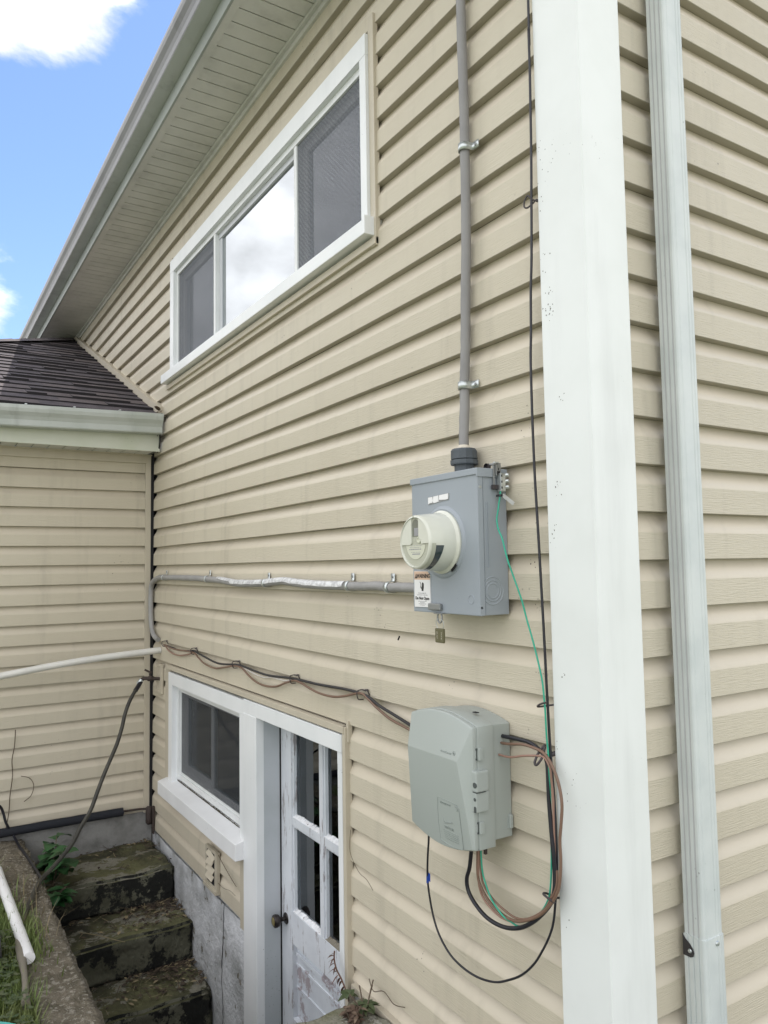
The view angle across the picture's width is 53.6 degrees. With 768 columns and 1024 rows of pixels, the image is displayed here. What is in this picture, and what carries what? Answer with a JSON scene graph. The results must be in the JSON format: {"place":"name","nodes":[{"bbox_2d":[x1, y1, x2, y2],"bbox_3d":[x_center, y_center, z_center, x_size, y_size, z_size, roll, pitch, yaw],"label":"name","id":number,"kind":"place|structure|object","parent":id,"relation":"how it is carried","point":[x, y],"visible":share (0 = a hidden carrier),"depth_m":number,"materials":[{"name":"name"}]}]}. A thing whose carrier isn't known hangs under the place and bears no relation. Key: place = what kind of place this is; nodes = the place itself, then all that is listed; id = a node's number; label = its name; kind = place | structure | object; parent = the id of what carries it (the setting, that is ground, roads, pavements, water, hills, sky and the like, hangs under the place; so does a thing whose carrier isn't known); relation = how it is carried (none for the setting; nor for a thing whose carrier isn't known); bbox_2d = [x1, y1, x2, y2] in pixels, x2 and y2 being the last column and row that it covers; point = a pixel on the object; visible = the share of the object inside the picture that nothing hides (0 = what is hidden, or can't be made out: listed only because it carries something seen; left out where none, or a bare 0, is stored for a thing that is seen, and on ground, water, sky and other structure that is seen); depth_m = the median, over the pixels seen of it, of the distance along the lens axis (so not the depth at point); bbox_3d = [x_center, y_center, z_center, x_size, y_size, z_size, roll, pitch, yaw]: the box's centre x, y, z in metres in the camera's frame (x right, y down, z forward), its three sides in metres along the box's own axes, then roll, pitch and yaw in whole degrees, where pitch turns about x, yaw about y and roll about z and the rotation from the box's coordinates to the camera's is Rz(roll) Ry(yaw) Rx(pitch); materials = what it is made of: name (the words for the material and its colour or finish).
{"place":"outdoors","nodes":[
{"label":"outdoors","id":0,"kind":"place"},
{"label":"ground","id":1,"kind":"structure","parent":0,"visible":0},
{"bbox_2d":[0,859,52,1023],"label":"grass","id":2,"kind":"structure","parent":1,"relation":"on","point":[13,985],"depth_m":3.08,"materials":[{"name":"green plant"}]},
{"bbox_2d":[0,939,1,967],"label":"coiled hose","id":3,"kind":"object","parent":2,"relation":"on","point":[0,952],"visible":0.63,"depth_m":3.22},
{"bbox_2d":[0,928,34,1023],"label":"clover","id":4,"kind":"object","parent":2,"relation":"on","point":[13,997],"visible":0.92,"depth_m":2.96,"materials":[{"name":"green plant"}]},
{"bbox_2d":[15,939,30,1010],"bbox_3d":[-1.484,1.883,3.125,0.041,0.058,0.543,1,-5,-28],"label":"wooden stick","id":5,"kind":"object","parent":2,"relation":"on","point":[21,957],"visible":0.82,"depth_m":3.11,"materials":[{"name":"brown"}]},
{"bbox_2d":[0,839,104,1023],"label":"retaining wall","id":6,"kind":"structure","parent":1,"relation":"on","point":[68,998],"depth_m":3.22,"materials":[{"name":"concrete"}]},
{"bbox_2d":[0,866,34,964],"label":"water pipe","id":7,"kind":"object","parent":6,"relation":"on","point":[22,938],"visible":0.91,"depth_m":3.52,"materials":[{"name":"white plastic"}]},
{"bbox_2d":[0,805,40,877],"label":"black cable","id":8,"kind":"object","parent":6,"relation":"on","point":[20,847],"visible":0.92,"depth_m":4.57,"materials":[{"name":"black rubber"}]},
{"bbox_2d":[0,872,65,994],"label":"grass","id":9,"kind":"structure","parent":6,"relation":"on","point":[31,933],"depth_m":3.46,"materials":[{"name":"green plant"}]},
{"bbox_2d":[0,867,87,939],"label":"tall grass","id":10,"kind":"structure","parent":6,"relation":"on","point":[31,903],"depth_m":3.69,"materials":[{"name":"green plant"}]},
{"bbox_2d":[295,998,390,1023],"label":"retaining wall","id":11,"kind":"structure","parent":1,"relation":"on","point":[333,1017],"depth_m":2.62,"materials":[{"name":"concrete"}]},
{"bbox_2d":[339,1004,367,1023],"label":"dead plant","id":12,"kind":"object","parent":11,"relation":"on","point":[353,1017],"visible":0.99,"depth_m":2.60,"materials":[{"name":"brown plant"}]},
{"bbox_2d":[349,980,379,1017],"bbox_3d":[-0.075,1.712,2.650,0.120,0.112,0.107,2,-5,-32],"label":"creeper sprig","id":13,"kind":"object","parent":11,"relation":"on","point":[369,1003],"visible":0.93,"depth_m":2.65,"materials":[{"name":"green plant"}]},
{"bbox_2d":[0,0,767,1023],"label":"house","id":14,"kind":"structure","parent":1,"relation":"on","point":[252,290],"depth_m":2.66,"materials":[{"name":"plastic"}]},
{"bbox_2d":[6,730,15,827],"bbox_3d":[-2.332,1.670,4.753,0.050,0.600,0.008,2,-5,-32],"label":"dry vine","id":15,"kind":"object","parent":14,"relation":"attached to","point":[12,777],"visible":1,"depth_m":4.76,"materials":[{"name":"brown plant"}]},
{"bbox_2d":[0,808,123,837],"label":"foam pipe","id":16,"kind":"object","parent":14,"relation":"attached to","point":[55,823],"visible":0.93,"depth_m":4.84,"materials":[{"name":"black"}]},
{"bbox_2d":[124,808,145,811],"bbox_3d":[-1.678,2.006,5.122,0.182,0.023,0.020,1,-5,-29],"label":"iron rod","id":17,"kind":"object","parent":16,"relation":"attached to","point":[136,809],"visible":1,"depth_m":5.12,"materials":[{"name":"metal"}]},
{"bbox_2d":[2,678,142,950],"bbox_3d":[-1.748,1.534,4.188,0.202,0.977,1.718,-1,-4,4],"label":"garden hose","id":18,"kind":"object","parent":14,"relation":"hanging from","point":[139,682],"visible":0.94,"depth_m":4.48,"materials":[{"name":"rubber"}]},
{"bbox_2d":[0,647,160,679],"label":"water pipe","id":19,"kind":"object","parent":14,"relation":"attached to","point":[69,662],"visible":1,"depth_m":4.82,"materials":[{"name":"white plastic"}]},
{"bbox_2d":[35,840,211,1023],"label":"stairwell steps","id":20,"kind":"structure","parent":14,"relation":"attached to","point":[103,889],"depth_m":4.34,"materials":[{"name":"black concrete"}]},
{"bbox_2d":[36,832,80,886],"bbox_3d":[-1.928,2.079,4.495,0.251,0.296,0.460,2,-5,-32],"label":"broadleaf weed","id":21,"kind":"object","parent":20,"relation":"on","point":[46,863],"visible":0.77,"depth_m":4.47,"materials":[{"name":"green plant"}]},
{"bbox_2d":[42,880,77,907],"bbox_3d":[-1.865,2.148,4.222,0.305,0.160,0.247,-3,-5,29],"label":"broadleaf weed","id":22,"kind":"object","parent":20,"relation":"on","point":[61,897],"visible":0.63,"depth_m":4.23,"materials":[{"name":"green plant"}]},
{"bbox_2d":[79,932,124,941],"bbox_3d":[-1.555,2.342,4.192,0.283,0.029,0.004,-2,-4,13],"label":"dry twig","id":23,"kind":"object","parent":20,"relation":"on","point":[101,936],"visible":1,"depth_m":4.19,"materials":[{"name":"brown wood"}]},
{"bbox_2d":[36,837,206,1015],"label":"leaf litter","id":24,"kind":"object","parent":20,"relation":"on","point":[178,963],"visible":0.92,"depth_m":4.35,"materials":[{"name":"brown plant"}]},
{"bbox_2d":[146,806,154,833],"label":"corner block","id":25,"kind":"structure","parent":14,"relation":"attached to","point":[150,814],"depth_m":5.13,"materials":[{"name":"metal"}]},
{"bbox_2d":[141,669,159,680],"bbox_3d":[-1.551,1.083,5.059,0.132,0.084,0.040,0,-4,-10],"label":"outdoor tap","id":26,"kind":"object","parent":14,"relation":"attached to","point":[149,678],"visible":0.98,"depth_m":5.05,"materials":[{"name":"metal"}]},
{"bbox_2d":[158,671,244,861],"bbox_3d":[-1.017,1.366,4.344,0.172,0.770,1.355,2,-5,-32],"label":"lower window","id":27,"kind":"structure","parent":14,"relation":"in","point":[204,781],"depth_m":4.31,"materials":[{"name":"plastic"}]},
{"bbox_2d":[203,570,210,582],"bbox_3d":[-0.994,0.363,4.280,0.040,0.068,0.023,2,-5,-32],"label":"pipe strap","id":28,"kind":"object","parent":14,"relation":"attached to","point":[207,575],"visible":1,"depth_m":4.28,"materials":[{"name":"metal"}]},
{"bbox_2d":[242,667,288,681],"bbox_3d":[-0.565,0.768,3.599,0.007,0.037,0.666,2,-5,-32],"label":"white wire","id":29,"kind":"object","parent":14,"relation":"attached to","point":[264,677],"visible":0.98,"depth_m":3.61,"materials":[{"name":"grey"}]},
{"bbox_2d":[261,573,269,586],"bbox_3d":[-0.557,0.320,3.583,0.040,0.068,0.023,2,-5,-32],"label":"pipe strap","id":30,"kind":"object","parent":14,"relation":"attached to","point":[264,579],"visible":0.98,"depth_m":3.58,"materials":[{"name":"metal"}]},
{"bbox_2d":[161,33,381,384],"bbox_3d":[-0.720,-1.339,4.016,0.164,0.802,2.680,2,-5,-32],"label":"upper window","id":31,"kind":"structure","parent":14,"relation":"in","point":[302,207],"depth_m":3.60,"materials":[{"name":"plastic"}]},
{"bbox_2d":[148,575,413,641],"bbox_3d":[-0.724,0.546,3.841,0.042,0.452,3.373,2,-5,-32],"label":"conduit pipe","id":32,"kind":"object","parent":14,"relation":"attached to","point":[408,587],"visible":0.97,"depth_m":3.40,"materials":[{"name":"plastic"}]},
{"bbox_2d":[167,645,409,725],"bbox_3d":[-0.624,0.783,3.673,0.027,0.094,3.085,2,-5,-32],"label":"black cable","id":33,"kind":"object","parent":14,"relation":"attached to","point":[349,690],"visible":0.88,"depth_m":3.15,"materials":[{"name":"grey plastic"}]},
{"bbox_2d":[289,674,299,683],"bbox_3d":[-0.387,0.728,3.312,0.032,0.046,0.054,2,-5,-32],"label":"cable clip","id":34,"kind":"object","parent":14,"relation":"attached to","point":[294,675],"visible":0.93,"depth_m":3.33,"materials":[{"name":"grey metal"}]},
{"bbox_2d":[163,644,409,730],"bbox_3d":[-0.629,0.791,3.678,0.022,0.108,3.100,2,-5,-32],"label":"brown cable","id":35,"kind":"object","parent":34,"relation":"attached to","point":[348,695],"visible":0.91,"depth_m":3.19,"materials":[{"name":"brown rubber"}]},
{"bbox_2d":[271,728,339,1023],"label":"door","id":36,"kind":"structure","parent":14,"relation":"in","point":[309,920],"depth_m":3.45,"materials":[{"name":"paint"}]},
{"bbox_2d":[328,951,348,1001],"bbox_3d":[-0.176,1.734,2.843,0.118,0.155,0.034,-5,-5,43],"label":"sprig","id":37,"kind":"object","parent":14,"relation":"attached to","point":[338,980],"visible":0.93,"depth_m":2.85,"materials":[{"name":"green plant"}]},
{"bbox_2d":[338,989,357,1000],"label":"creeper sprig","id":38,"kind":"object","parent":14,"relation":"attached to","point":[345,993],"visible":0.98,"depth_m":2.77,"materials":[{"name":"green plant"}]},
{"bbox_2d":[343,573,354,590],"bbox_3d":[-0.133,0.268,2.907,0.040,0.068,0.023,2,-5,-32],"label":"pipe strap","id":39,"kind":"object","parent":14,"relation":"attached to","point":[346,582],"visible":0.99,"depth_m":2.90,"materials":[{"name":"metal"}]},
{"bbox_2d":[349,830,372,889],"bbox_3d":[-0.085,1.282,2.809,0.006,0.171,0.163,2,-5,-32],"label":"dry vine","id":40,"kind":"object","parent":14,"relation":"attached to","point":[354,863],"visible":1,"depth_m":2.85,"materials":[{"name":"brown plant"}]},
{"bbox_2d":[356,689,369,699],"bbox_3d":[-0.076,0.677,2.817,0.032,0.046,0.054,2,-5,-32],"label":"cable clip","id":41,"kind":"object","parent":14,"relation":"attached to","point":[367,690],"visible":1,"depth_m":2.83,"materials":[{"name":"grey metal"}]},
{"bbox_2d":[369,979,404,1007],"bbox_3d":[0.006,1.679,2.633,0.007,0.033,0.222,2,-5,-34],"label":"dry vine","id":42,"kind":"object","parent":14,"relation":"attached to","point":[387,996],"visible":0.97,"depth_m":2.62,"materials":[{"name":"brown plant"}]},
{"bbox_2d":[383,573,395,592],"bbox_3d":[0.018,0.250,2.666,0.040,0.068,0.023,2,-5,-32],"label":"pipe strap","id":43,"kind":"object","parent":14,"relation":"attached to","point":[387,582],"visible":1,"depth_m":2.66,"materials":[{"name":"metal"}]},
{"bbox_2d":[400,444,508,623],"bbox_3d":[0.178,0.064,2.263,0.214,0.534,0.334,2,-5,-32],"label":"meter box","id":44,"kind":"object","parent":14,"relation":"attached to","point":[452,551],"visible":1,"depth_m":2.18,"materials":[{"name":"grey metal"}]},
{"bbox_2d":[435,619,444,642],"bbox_3d":[0.166,0.353,2.259,0.010,0.071,0.041,2,-5,-32],"label":"padlock","id":45,"kind":"object","parent":44,"relation":"hanging from","point":[439,635],"visible":1,"depth_m":2.25,"materials":[{"name":"gold metal"}]},
{"bbox_2d":[483,462,508,491],"bbox_3d":[0.319,-0.101,2.165,0.072,0.086,0.032,-2,-4,14],"label":"bonding clamp","id":46,"kind":"object","parent":44,"relation":"attached to","point":[501,485],"visible":0.99,"depth_m":2.16,"materials":[{"name":"metal"}]},
{"bbox_2d":[480,491,551,925],"bbox_3d":[0.346,0.520,2.075,0.042,1.183,0.249,2,-5,-32],"label":"green wire","id":47,"kind":"object","parent":46,"relation":"attached to","point":[503,916],"visible":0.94,"depth_m":2.03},
{"bbox_2d":[502,493,513,504],"bbox_3d":[0.348,-0.035,2.131,0.001,0.037,0.051,2,-5,-32],"label":"tag","id":48,"kind":"object","parent":47,"relation":"attached to","point":[507,498],"visible":1,"depth_m":2.13,"materials":[{"name":"grey plastic"}]},
{"bbox_2d":[408,705,512,854],"bbox_3d":[0.213,0.766,2.218,0.163,0.384,0.324,2,-5,-32],"label":"telecom box","id":49,"kind":"object","parent":14,"relation":"attached to","point":[460,777],"visible":1,"depth_m":2.13,"materials":[{"name":"grey plastic"}]},
{"bbox_2d":[426,836,556,982],"bbox_3d":[0.291,1.127,2.148,0.028,0.406,0.523,2,-5,-37],"label":"black cable","id":50,"kind":"object","parent":49,"relation":"hanging from","point":[515,977],"visible":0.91,"depth_m":2.15,"materials":[{"name":"black rubber"}]},
{"bbox_2d":[426,872,429,882],"bbox_3d":[0.138,1.131,2.350,0.008,0.031,0.018,2,-5,-32],"label":"tape flag","id":51,"kind":"object","parent":50,"relation":"attached to","point":[428,879],"visible":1,"depth_m":2.35,"materials":[{"name":"blue plastic"}]},
{"bbox_2d":[465,734,556,930],"bbox_3d":[0.343,0.878,2.082,0.044,0.524,0.349,2,-5,-37],"label":"black cable","id":52,"kind":"object","parent":49,"relation":"attached to","point":[484,914],"visible":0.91,"depth_m":2.02,"materials":[{"name":"black rubber"}]},
{"bbox_2d":[533,744,545,765],"bbox_3d":[0.407,0.635,1.988,0.034,0.055,0.025,-2,-4,13],"label":"cable tie","id":53,"kind":"object","parent":52,"relation":"attached to","point":[543,747],"visible":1,"depth_m":1.99,"materials":[{"name":"grey plastic"}]},
{"bbox_2d":[542,892,559,903],"bbox_3d":[0.427,0.986,1.947,0.038,0.026,0.055,-4,-5,37],"label":"cable tie","id":54,"kind":"object","parent":52,"relation":"attached to","point":[546,896],"visible":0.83,"depth_m":1.93,"materials":[{"name":"grey plastic"}]},
{"bbox_2d":[478,754,555,922],"bbox_3d":[0.353,0.876,2.058,0.025,0.472,0.286,2,-5,-38],"label":"brown cable","id":55,"kind":"object","parent":49,"relation":"attached to","point":[553,819],"visible":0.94,"depth_m":2.00,"materials":[{"name":"brown rubber"}]},
{"bbox_2d":[480,859,558,919],"bbox_3d":[0.356,1.000,2.029,0.011,0.172,0.287,2,-5,-36],"label":"brown cable","id":56,"kind":"object","parent":49,"relation":"attached to","point":[505,910],"visible":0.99,"depth_m":2.03,"materials":[{"name":"brown rubber"}]},
{"bbox_2d":[476,741,563,922],"bbox_3d":[0.365,0.861,2.042,0.039,0.478,0.330,2,-5,-35],"label":"brown cable","id":57,"kind":"object","parent":49,"relation":"attached to","point":[545,910],"visible":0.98,"depth_m":1.94,"materials":[{"name":"brown rubber"}]},
{"bbox_2d":[456,0,470,444],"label":"conduit pipe","id":58,"kind":"object","parent":14,"relation":"attached to","point":[465,304],"visible":0.98,"depth_m":2.33,"materials":[{"name":"grey metal"}]},
{"bbox_2d":[458,139,478,153],"bbox_3d":[0.257,-1.129,2.347,0.040,0.023,0.068,2,-5,-32],"label":"pipe strap","id":59,"kind":"object","parent":14,"relation":"attached to","point":[468,145],"visible":0.97,"depth_m":2.34,"materials":[{"name":"metal"}]},
{"bbox_2d":[458,379,478,390],"bbox_3d":[0.253,-0.387,2.317,0.040,0.023,0.068,2,-5,-32],"label":"pipe strap","id":60,"kind":"object","parent":14,"relation":"attached to","point":[469,384],"visible":0.97,"depth_m":2.31,"materials":[{"name":"metal"}]},
{"bbox_2d":[523,195,537,208],"bbox_3d":[0.405,-0.854,2.089,0.048,0.040,0.013,-3,-4,24],"label":"wire hook","id":61,"kind":"object","parent":14,"relation":"attached to","point":[533,200],"visible":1,"depth_m":2.09,"materials":[{"name":"grey metal"}]},
{"bbox_2d":[527,0,558,900],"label":"black cable","id":62,"kind":"object","parent":14,"relation":"hanging from","point":[531,393],"visible":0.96,"depth_m":2.06,"materials":[{"name":"black rubber"}]},
{"bbox_2d":[537,701,553,707],"bbox_3d":[0.422,0.504,1.989,0.050,0.021,0.026,-2,-4,21],"label":"cable tie","id":63,"kind":"object","parent":62,"relation":"attached to","point":[538,705],"visible":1,"depth_m":1.99,"materials":[{"name":"grey plastic"}]},
{"bbox_3d":[-1.115,0.817,4.473,0.032,0.046,0.054,2,-5,-32],"label":"cable clip","id":64,"kind":"object","parent":14,"relation":"attached to","visible":0},
{"bbox_2d":[165,646,192,655],"bbox_3d":[-1.281,0.871,4.740,0.009,0.055,0.599,2,-5,-32],"label":"brown cable","id":65,"kind":"object","parent":64,"relation":"attached to","point":[177,654],"visible":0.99,"depth_m":4.76,"materials":[{"name":"brown rubber"}]}
]}

